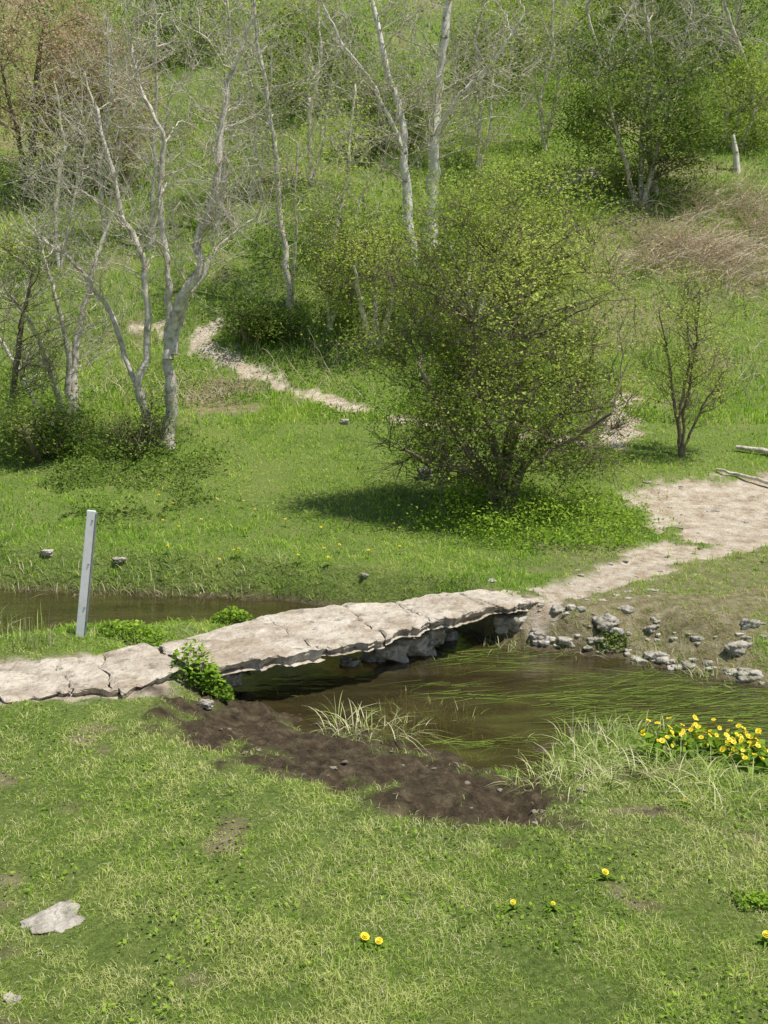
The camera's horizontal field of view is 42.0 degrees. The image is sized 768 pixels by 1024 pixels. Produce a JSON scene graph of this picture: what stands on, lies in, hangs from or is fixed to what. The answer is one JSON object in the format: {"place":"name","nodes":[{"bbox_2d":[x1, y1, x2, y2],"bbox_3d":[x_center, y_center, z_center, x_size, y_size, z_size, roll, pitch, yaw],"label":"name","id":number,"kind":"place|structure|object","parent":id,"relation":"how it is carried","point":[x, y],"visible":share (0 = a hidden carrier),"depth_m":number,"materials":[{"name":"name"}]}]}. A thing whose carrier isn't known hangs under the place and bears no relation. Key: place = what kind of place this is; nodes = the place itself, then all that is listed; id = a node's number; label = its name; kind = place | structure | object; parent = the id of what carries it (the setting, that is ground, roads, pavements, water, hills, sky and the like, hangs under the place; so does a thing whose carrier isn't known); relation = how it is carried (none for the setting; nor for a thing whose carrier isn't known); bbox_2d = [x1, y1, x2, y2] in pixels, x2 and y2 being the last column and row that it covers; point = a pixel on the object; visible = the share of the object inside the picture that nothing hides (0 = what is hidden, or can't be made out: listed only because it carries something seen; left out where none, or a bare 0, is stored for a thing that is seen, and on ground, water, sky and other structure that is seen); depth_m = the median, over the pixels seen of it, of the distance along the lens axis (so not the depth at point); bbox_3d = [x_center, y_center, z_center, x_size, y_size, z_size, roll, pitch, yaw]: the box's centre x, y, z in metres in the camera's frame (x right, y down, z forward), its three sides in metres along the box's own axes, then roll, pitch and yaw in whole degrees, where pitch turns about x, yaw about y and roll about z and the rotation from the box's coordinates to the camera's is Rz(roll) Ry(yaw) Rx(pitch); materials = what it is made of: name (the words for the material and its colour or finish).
{"place":"outdoors","nodes":[
{"label":"outdoors","id":0,"kind":"place"},
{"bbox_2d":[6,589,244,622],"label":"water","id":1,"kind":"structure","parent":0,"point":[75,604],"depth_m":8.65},
{"bbox_2d":[352,691,455,724],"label":"sedge clump","id":2,"kind":"object","parent":1,"relation":"in","point":[385,705],"visible":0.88,"depth_m":6.50,"materials":[{"name":"plant"}]},
{"bbox_2d":[364,645,767,753],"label":"water weed","id":3,"kind":"object","parent":1,"relation":"on","point":[706,688],"visible":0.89,"depth_m":6.37,"materials":[{"name":"green plant"}]},
{"bbox_2d":[542,704,632,750],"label":"sedge clump","id":4,"kind":"object","parent":1,"relation":"in","point":[575,735],"visible":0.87,"depth_m":5.69,"materials":[{"name":"plant"}]},
{"bbox_2d":[572,709,705,743],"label":"sedge clump","id":5,"kind":"object","parent":1,"relation":"in","point":[645,724],"visible":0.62,"depth_m":5.87,"materials":[{"name":"plant"}]},
{"bbox_2d":[276,684,326,710],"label":"sedge clump","id":6,"kind":"object","parent":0,"point":[287,699],"visible":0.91,"depth_m":6.64,"materials":[{"name":"plant"}]},
{"bbox_2d":[0,0,767,1023],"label":"ground","id":7,"kind":"structure","parent":0,"point":[98,938],"depth_m":7.58,"materials":[{"name":"plant"}]},
{"bbox_2d":[3,991,21,1003],"bbox_3d":[-1.146,1.501,3.077,0.067,0.031,0.041,4,11,23],"label":"stone","id":8,"kind":"object","parent":7,"relation":"on","point":[17,997],"visible":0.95,"depth_m":3.07,"materials":[{"name":"stone"}]},
{"bbox_2d":[0,604,71,651],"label":"sedge clump","id":9,"kind":"object","parent":7,"relation":"on","point":[18,638],"visible":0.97,"depth_m":6.51,"materials":[{"name":"plant"}]},
{"bbox_2d":[0,206,100,438],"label":"bare tree","id":10,"kind":"object","parent":7,"relation":"on","point":[15,369],"visible":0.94,"depth_m":13.04,"materials":[{"name":"grey plant"}]},
{"bbox_2d":[20,899,85,933],"bbox_3d":[-1.178,1.442,3.482,0.272,0.054,0.189,-7,12,-34],"label":"stone","id":11,"kind":"object","parent":7,"relation":"on","point":[51,923],"visible":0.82,"depth_m":3.49,"materials":[{"name":"stone"}]},
{"bbox_2d":[0,370,113,462],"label":"hillside bush","id":12,"kind":"object","parent":7,"relation":"on","point":[28,426],"visible":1,"depth_m":12.28,"materials":[{"name":"green plant"}]},
{"bbox_2d":[0,43,120,269],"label":"slim tree","id":13,"kind":"object","parent":7,"relation":"on","point":[62,159],"visible":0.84,"depth_m":18.69,"materials":[{"name":"grey plant"}]},
{"bbox_2d":[0,156,140,428],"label":"bare tree","id":14,"kind":"object","parent":7,"relation":"on","point":[73,359],"visible":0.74,"depth_m":13.60,"materials":[{"name":"grey plant"}]},
{"bbox_2d":[0,0,145,201],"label":"brown leaved tree","id":15,"kind":"object","parent":7,"relation":"on","point":[11,27],"visible":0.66,"depth_m":21.34,"materials":[{"name":"grey plant"}]},
{"bbox_2d":[75,510,97,636],"bbox_3d":[-2.013,0.491,6.742,0.066,1.020,0.044,6,9,-9],"label":"marker post","id":16,"kind":"object","parent":7,"relation":"on","point":[86,570],"visible":0.88,"depth_m":6.71,"materials":[{"name":"white paint"}]},
{"bbox_2d":[12,1,188,191],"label":"brown leaved tree","id":17,"kind":"object","parent":7,"relation":"on","point":[84,113],"visible":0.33,"depth_m":21.83,"materials":[{"name":"grey plant"}]},
{"bbox_2d":[40,0,164,240],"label":"slim tree","id":18,"kind":"object","parent":7,"relation":"on","point":[102,212],"visible":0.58,"depth_m":19.44,"materials":[{"name":"grey plant"}]},
{"bbox_2d":[71,621,161,650],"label":"leafy plant","id":19,"kind":"object","parent":7,"relation":"on","point":[108,637],"visible":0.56,"depth_m":6.90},
{"bbox_2d":[0,411,243,526],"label":"nettle bed","id":20,"kind":"object","parent":7,"relation":"on","point":[159,457],"visible":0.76,"depth_m":11.80,"materials":[{"name":"green plant"}]},
{"bbox_2d":[61,365,196,458],"bbox_3d":[-3.201,-1.182,12.631,1.517,1.354,1.277,4,11,22],"label":"hillside bush","id":21,"kind":"object","parent":7,"relation":"on","point":[144,427],"visible":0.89,"depth_m":12.56,"materials":[{"name":"green plant"}]},
{"bbox_2d":[97,619,173,649],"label":"leafy plant","id":22,"kind":"object","parent":7,"relation":"on","point":[141,630],"visible":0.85,"depth_m":7.04,"materials":[{"name":"green plant"}]},
{"bbox_2d":[77,0,214,250],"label":"slim tree","id":23,"kind":"object","parent":7,"relation":"on","point":[152,136],"visible":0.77,"depth_m":19.24,"materials":[{"name":"grey plant"}]},
{"bbox_2d":[1,0,305,448],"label":"bare tree","id":24,"kind":"object","parent":7,"relation":"on","point":[175,316],"visible":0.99,"depth_m":12.46,"materials":[{"name":"grey plant"}]},
{"bbox_2d":[113,0,249,65],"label":"hillside bush","id":25,"kind":"object","parent":7,"relation":"on","point":[201,40],"visible":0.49,"depth_m":28.95,"materials":[{"name":"green plant"}]},
{"bbox_2d":[150,0,293,230],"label":"slim tree","id":26,"kind":"object","parent":7,"relation":"on","point":[226,4],"visible":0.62,"depth_m":19.42,"materials":[{"name":"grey plant"}]},
{"bbox_2d":[193,0,304,200],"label":"slim tree","id":27,"kind":"object","parent":7,"relation":"on","point":[251,84],"visible":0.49,"depth_m":20.61,"materials":[{"name":"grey plant"}]},
{"bbox_2d":[173,0,348,307],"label":"slim tree","id":28,"kind":"object","parent":7,"relation":"on","point":[280,228],"visible":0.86,"depth_m":17.16,"materials":[{"name":"grey plant"}]},
{"bbox_2d":[201,281,324,346],"bbox_3d":[-2.054,-3.292,16.907,2.035,1.312,1.761,-2,10,-11],"label":"hillside bush","id":29,"kind":"object","parent":7,"relation":"on","point":[265,322],"visible":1,"depth_m":16.71,"materials":[{"name":"green plant"}]},
{"bbox_2d":[231,0,370,189],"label":"slim tree","id":30,"kind":"object","parent":7,"relation":"on","point":[302,8],"visible":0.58,"depth_m":20.68,"materials":[{"name":"grey plant"}]},
{"bbox_2d":[235,0,399,110],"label":"hillside bush","id":31,"kind":"object","parent":7,"relation":"on","point":[325,31],"visible":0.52,"depth_m":25.22,"materials":[{"name":"green plant"}]},
{"bbox_2d":[268,77,426,330],"bbox_3d":[-0.653,-5.082,16.779,2.844,4.241,2.475,0,10,0],"label":"slim tree","id":32,"kind":"object","parent":7,"relation":"on","point":[348,173],"visible":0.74,"depth_m":16.61,"materials":[{"name":"green plant"}]},
{"bbox_2d":[355,932,374,948],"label":"dandelion","id":33,"kind":"object","parent":7,"relation":"on","point":[365,936],"visible":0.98,"depth_m":3.34,"materials":[{"name":"yellow plant"}]},
{"bbox_2d":[274,156,456,347],"bbox_3d":[-0.237,-4.156,16.444,3.033,3.204,2.955,9,13,42],"label":"hawthorn bush","id":34,"kind":"object","parent":7,"relation":"on","point":[356,287],"visible":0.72,"depth_m":16.27,"materials":[{"name":"green plant"}]},
{"bbox_2d":[280,0,478,266],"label":"birch tree","id":35,"kind":"object","parent":7,"relation":"on","point":[398,137],"visible":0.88,"depth_m":17.91,"materials":[{"name":"grey plant"}]},
{"bbox_2d":[370,937,392,954],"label":"dandelion","id":36,"kind":"object","parent":7,"relation":"on","point":[379,941],"visible":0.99,"depth_m":3.31,"materials":[{"name":"yellow plant"}]},
{"bbox_2d":[0,0,767,425],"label":"hillside grass","id":37,"kind":"structure","parent":7,"relation":"on","point":[286,406],"depth_m":18.70,"materials":[{"name":"plant"}]},
{"bbox_2d":[0,402,767,681],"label":"meadow grass","id":38,"kind":"structure","parent":7,"relation":"on","point":[160,624],"depth_m":10.07,"materials":[{"name":"plant"}]},
{"bbox_2d":[0,0,767,423],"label":"undergrowth","id":39,"kind":"object","parent":7,"relation":"on","point":[112,386],"visible":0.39,"depth_m":21.62,"materials":[{"name":"green plant"}]},
{"bbox_2d":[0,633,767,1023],"bbox_3d":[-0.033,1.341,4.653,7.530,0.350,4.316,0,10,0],"label":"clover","id":40,"kind":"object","parent":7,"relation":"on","point":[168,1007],"visible":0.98,"depth_m":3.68,"materials":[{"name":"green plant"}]},
{"bbox_2d":[0,0,767,406],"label":"dry stems","id":41,"kind":"object","parent":7,"relation":"on","point":[314,286],"visible":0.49,"depth_m":17.53,"materials":[{"name":"plant"}]},
{"bbox_2d":[0,581,767,845],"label":"mud","id":42,"kind":"structure","parent":7,"relation":"on","point":[257,704],"depth_m":6.72,"materials":[{"name":"soil"}]},
{"bbox_2d":[24,557,79,594],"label":"sedge clump","id":43,"kind":"object","parent":42,"relation":"on","point":[53,582],"visible":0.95,"depth_m":9.13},
{"bbox_2d":[133,556,174,599],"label":"sedge clump","id":44,"kind":"object","parent":42,"relation":"on","point":[151,579],"visible":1,"depth_m":9.07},
{"bbox_2d":[169,639,233,702],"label":"leafy plant","id":45,"kind":"object","parent":42,"relation":"on","point":[216,690],"visible":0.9,"depth_m":6.07,"materials":[{"name":"green plant"}]},
{"bbox_2d":[197,699,213,709],"bbox_3d":[-1.035,1.121,5.835,0.102,0.058,0.072,6,12,30],"label":"stone","id":46,"kind":"object","parent":42,"relation":"on","point":[207,704],"visible":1,"depth_m":5.81,"materials":[{"name":"stone"}]},
{"bbox_2d":[211,606,252,622],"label":"leafy plant","id":47,"kind":"object","parent":42,"relation":"on","point":[239,617],"visible":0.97,"depth_m":8.11,"materials":[{"name":"green plant"}]},
{"bbox_2d":[222,550,271,599],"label":"sedge clump","id":48,"kind":"object","parent":42,"relation":"on","point":[241,585],"visible":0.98,"depth_m":8.93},
{"bbox_2d":[0,587,552,703],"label":"stone footbridge","id":49,"kind":"object","parent":42,"relation":"on","point":[383,633],"visible":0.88,"depth_m":6.66,"materials":[{"name":"stone"}]},
{"bbox_2d":[308,693,443,752],"bbox_3d":[-0.050,1.252,5.876,0.920,0.334,0.860,0,10,0],"label":"sedge clump","id":50,"kind":"object","parent":42,"relation":"on","point":[384,733],"visible":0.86,"depth_m":5.93,"materials":[{"name":"plant"}]},
{"bbox_2d":[392,650,475,678],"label":"sedge clump","id":51,"kind":"object","parent":42,"relation":"on","point":[427,667],"visible":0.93,"depth_m":7.29,"materials":[{"name":"plant"}]},
{"bbox_2d":[366,697,502,745],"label":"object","id":52,"kind":"object","parent":42,"relation":"on","point":[441,722],"visible":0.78,"depth_m":6.22,"materials":[{"name":"plant"}]},
{"bbox_2d":[408,699,509,728],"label":"sedge clump","id":53,"kind":"object","parent":42,"relation":"on","point":[461,711],"visible":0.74,"depth_m":6.46,"materials":[{"name":"plant"}]},
{"bbox_2d":[418,728,537,760],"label":"sedge clump","id":54,"kind":"object","parent":42,"relation":"on","point":[469,755],"visible":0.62,"depth_m":5.87,"materials":[{"name":"plant"}]},
{"bbox_2d":[457,632,525,664],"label":"sedge clump","id":55,"kind":"object","parent":42,"relation":"on","point":[497,648],"visible":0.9,"depth_m":7.47,"materials":[{"name":"plant"}]},
{"bbox_2d":[484,755,635,797],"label":"sedge clump","id":56,"kind":"object","parent":42,"relation":"on","point":[582,776],"visible":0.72,"depth_m":4.79,"materials":[{"name":"plant"}]},
{"bbox_2d":[545,604,605,659],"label":"sedge clump","id":57,"kind":"object","parent":42,"relation":"on","point":[577,627],"visible":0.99,"depth_m":7.43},
{"bbox_2d":[595,625,629,653],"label":"leafy plant","id":58,"kind":"object","parent":42,"relation":"on","point":[610,641],"visible":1,"depth_m":7.36,"materials":[{"name":"green plant"}]},
{"bbox_2d":[620,642,691,674],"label":"sedge clump","id":59,"kind":"object","parent":42,"relation":"on","point":[657,655],"visible":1,"depth_m":7.08,"materials":[{"name":"plant"}]},
{"bbox_2d":[675,659,754,689],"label":"sedge clump","id":60,"kind":"object","parent":42,"relation":"on","point":[708,675],"visible":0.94,"depth_m":6.83,"materials":[{"name":"plant"}]},
{"bbox_2d":[736,676,753,682],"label":"stone","id":61,"kind":"object","parent":42,"relation":"on","point":[743,679],"visible":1,"depth_m":6.71,"materials":[{"name":"stone"}]},
{"bbox_2d":[748,669,763,677],"bbox_3d":[2.512,1.098,6.766,0.117,0.068,0.092,2,10,9],"label":"stone","id":62,"kind":"object","parent":42,"relation":"on","point":[755,672],"visible":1,"depth_m":6.75,"materials":[{"name":"stone"}]},
{"bbox_2d":[321,45,462,153],"bbox_3d":[0.181,-9.178,23.137,3.563,2.764,3.249,0,10,0],"label":"hillside bush","id":63,"kind":"object","parent":7,"relation":"on","point":[410,132],"visible":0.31,"depth_m":22.76,"materials":[{"name":"green plant"}]},
{"bbox_2d":[325,0,551,249],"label":"birch tree","id":64,"kind":"object","parent":7,"relation":"on","point":[433,163],"visible":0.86,"depth_m":18.53,"materials":[{"name":"grey plant"}]},
{"bbox_2d":[418,0,546,169],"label":"slim tree","id":65,"kind":"object","parent":7,"relation":"on","point":[475,38],"visible":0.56,"depth_m":21.48,"materials":[{"name":"grey plant"}]},
{"bbox_2d":[414,0,555,91],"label":"hillside bush","id":66,"kind":"object","parent":7,"relation":"on","point":[506,58],"visible":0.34,"depth_m":26.71,"materials":[{"name":"green plant"}]},
{"bbox_2d":[295,125,680,529],"bbox_3d":[1.081,-1.802,10.333,4.032,4.195,2.963,0,10,0],"label":"hawthorn tree","id":67,"kind":"object","parent":7,"relation":"on","point":[451,363],"visible":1,"depth_m":10.09,"materials":[{"name":"green plant"}]},
{"bbox_2d":[499,899,522,911],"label":"dandelion","id":68,"kind":"object","parent":7,"relation":"on","point":[513,902],"visible":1,"depth_m":3.56,"materials":[{"name":"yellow plant"}]},
{"bbox_2d":[365,119,669,333],"bbox_3d":[1.992,-4.654,16.336,4.227,3.714,4.286,-8,13,-40],"label":"hawthorn bush","id":69,"kind":"object","parent":7,"relation":"on","point":[537,196],"visible":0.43,"depth_m":16.37,"materials":[{"name":"green plant"}]},
{"bbox_2d":[359,465,681,561],"bbox_3d":[1.289,-0.176,10.430,3.106,0.691,3.234,-9,14,-43],"label":"nettle bed","id":70,"kind":"object","parent":7,"relation":"on","point":[554,504],"visible":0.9,"depth_m":9.97,"materials":[{"name":"green plant"}]},
{"bbox_2d":[491,0,597,150],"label":"slim tree","id":71,"kind":"object","parent":7,"relation":"on","point":[546,77],"visible":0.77,"depth_m":22.77,"materials":[{"name":"grey plant"}]},
{"bbox_2d":[482,0,621,63],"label":"hillside tree","id":72,"kind":"object","parent":7,"relation":"on","point":[577,8],"visible":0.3,"depth_m":29.41,"materials":[{"name":"green plant"}]},
{"bbox_2d":[540,900,566,913],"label":"dandelion","id":73,"kind":"object","parent":7,"relation":"on","point":[552,904],"visible":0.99,"depth_m":3.55,"materials":[{"name":"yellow plant"}]},
{"bbox_2d":[558,636,572,644],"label":"stone","id":74,"kind":"object","parent":7,"relation":"on","point":[562,640],"visible":1,"depth_m":7.39,"materials":[{"name":"stone"}]},
{"bbox_2d":[517,0,650,111],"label":"slim tree","id":75,"kind":"object","parent":7,"relation":"on","point":[586,8],"visible":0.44,"depth_m":26.25,"materials":[{"name":"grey plant"}]},
{"bbox_2d":[504,723,694,782],"bbox_3d":[1.185,1.302,5.203,1.145,0.395,0.926,0,10,0],"label":"sedge clump","id":76,"kind":"object","parent":7,"relation":"on","point":[553,765],"visible":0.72,"depth_m":5.26,"materials":[{"name":"plant"}]},
{"bbox_2d":[593,869,617,880],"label":"dandelion","id":77,"kind":"object","parent":7,"relation":"on","point":[605,872],"visible":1,"depth_m":3.74,"materials":[{"name":"yellow plant"}]},
{"bbox_2d":[592,613,619,631],"bbox_3d":[1.656,0.816,7.458,0.216,0.134,0.165,-1,10,-6],"label":"stone","id":78,"kind":"object","parent":7,"relation":"on","point":[605,621],"visible":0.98,"depth_m":7.41,"materials":[{"name":"stone"}]},
{"bbox_2d":[620,605,634,613],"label":"stone","id":79,"kind":"object","parent":7,"relation":"on","point":[627,609],"visible":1,"depth_m":7.55,"materials":[{"name":"stone"}]},
{"bbox_2d":[562,0,713,70],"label":"hillside bush","id":80,"kind":"object","parent":7,"relation":"on","point":[653,19],"visible":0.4,"depth_m":28.93,"materials":[{"name":"green plant"}]},
{"bbox_2d":[528,3,748,200],"bbox_3d":[5.412,-8.475,21.131,4.488,4.118,3.992,9,13,41],"label":"hillside bush","id":81,"kind":"object","parent":7,"relation":"on","point":[690,117],"visible":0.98,"depth_m":20.68,"materials":[{"name":"green plant"}]},
{"bbox_2d":[520,163,767,304],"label":"bramble thicket","id":82,"kind":"object","parent":7,"relation":"on","point":[704,254],"visible":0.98,"depth_m":19.18,"materials":[{"name":"plant"}]},
{"bbox_2d":[574,0,726,192],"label":"slim tree","id":83,"kind":"object","parent":7,"relation":"on","point":[647,19],"visible":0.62,"depth_m":20.90,"materials":[{"name":"grey plant"}]},
{"bbox_2d":[560,731,767,802],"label":"sedge clump","id":84,"kind":"object","parent":7,"relation":"on","point":[656,759],"visible":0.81,"depth_m":4.78,"materials":[{"name":"plant"}]},
{"bbox_2d":[632,714,720,760],"bbox_3d":[1.496,1.151,5.102,0.419,0.197,0.294,0,10,0],"label":"marsh marigold","id":85,"kind":"object","parent":7,"relation":"on","point":[674,733],"visible":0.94,"depth_m":5.07,"materials":[{"name":"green plant"}]},
{"bbox_2d":[613,251,752,457],"bbox_3d":[3.687,-1.898,12.439,1.667,2.752,1.614,4,11,20],"label":"sapling","id":86,"kind":"object","parent":7,"relation":"on","point":[679,418],"visible":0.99,"depth_m":12.35,"materials":[{"name":"grey plant"}]},
{"bbox_2d":[682,660,696,669],"bbox_3d":[2.140,1.076,7.008,0.133,0.068,0.092,-5,11,-26],"label":"stone","id":87,"kind":"object","parent":7,"relation":"on","point":[686,663],"visible":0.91,"depth_m":6.98,"materials":[{"name":"stone"}]},
{"bbox_2d":[616,750,767,830],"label":"sedge clump","id":88,"kind":"object","parent":7,"relation":"on","point":[714,793],"visible":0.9,"depth_m":4.48,"materials":[{"name":"plant"}]},
{"bbox_2d":[627,0,767,70],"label":"hillside tree","id":89,"kind":"object","parent":7,"relation":"on","point":[741,11],"visible":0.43,"depth_m":29.48,"materials":[{"name":"green plant"}]},
{"bbox_2d":[660,0,767,140],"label":"slim tree","id":90,"kind":"object","parent":7,"relation":"on","point":[735,40],"visible":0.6,"depth_m":24.10,"materials":[{"name":"grey plant"}]},
{"bbox_2d":[676,718,766,766],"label":"marsh marigold","id":91,"kind":"object","parent":7,"relation":"on","point":[749,736],"visible":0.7,"depth_m":5.12,"materials":[{"name":"yellow plant"}]},
{"bbox_2d":[686,34,767,150],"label":"hillside bush","id":92,"kind":"object","parent":7,"relation":"on","point":[741,78],"visible":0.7,"depth_m":23.58,"materials":[{"name":"green plant"}]},
{"bbox_2d":[731,135,740,172],"bbox_3d":[7.901,-8.004,22.459,0.266,0.900,0.170,0,10,0],"label":"tree stump","id":93,"kind":"object","parent":7,"relation":"on","point":[736,164],"visible":0.87,"depth_m":22.42,"materials":[{"name":"grey wood"}]},
{"bbox_2d":[723,640,751,656],"bbox_3d":[2.468,0.959,6.977,0.200,0.121,0.131,-4,11,-22],"label":"stone","id":94,"kind":"object","parent":7,"relation":"on","point":[737,648],"visible":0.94,"depth_m":6.93,"materials":[{"name":"stone"}]},
{"bbox_2d":[716,726,767,777],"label":"marsh marigold","id":95,"kind":"object","parent":7,"relation":"on","point":[761,759],"visible":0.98,"depth_m":4.91,"materials":[{"name":"yellow plant"}]},
{"bbox_2d":[729,889,767,909],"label":"leafy plant","id":96,"kind":"object","parent":7,"relation":"on","point":[763,901],"visible":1,"depth_m":3.58,"materials":[{"name":"green plant"}]},
{"bbox_2d":[740,618,759,629],"bbox_3d":[2.607,0.802,7.131,0.145,0.093,0.112,1,10,3],"label":"stone","id":97,"kind":"object","parent":7,"relation":"on","point":[745,623],"visible":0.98,"depth_m":7.09,"materials":[{"name":"stone"}]},
{"bbox_2d":[736,445,767,454],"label":"fallen branch","id":98,"kind":"object","parent":7,"relation":"on","point":[757,449],"visible":1,"depth_m":12.71,"materials":[{"name":"wood"}]},
{"bbox_2d":[753,930,767,947],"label":"dandelion","id":99,"kind":"object","parent":7,"relation":"on","point":[765,935],"visible":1,"depth_m":3.34,"materials":[{"name":"yellow plant"}]},
{"bbox_2d":[0,167,767,704],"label":"dirt path","id":100,"kind":"structure","parent":0,"point":[726,529],"depth_m":10.49,"materials":[{"name":"soil"}]},
{"bbox_2d":[549,605,564,613],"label":"stone","id":101,"kind":"object","parent":100,"relation":"on","point":[556,609],"visible":1,"depth_m":7.55,"materials":[{"name":"stone"}]},
{"bbox_2d":[716,468,767,484],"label":"fallen branch","id":102,"kind":"object","parent":100,"relation":"on","point":[759,479],"visible":1,"depth_m":11.81,"materials":[{"name":"wood"}]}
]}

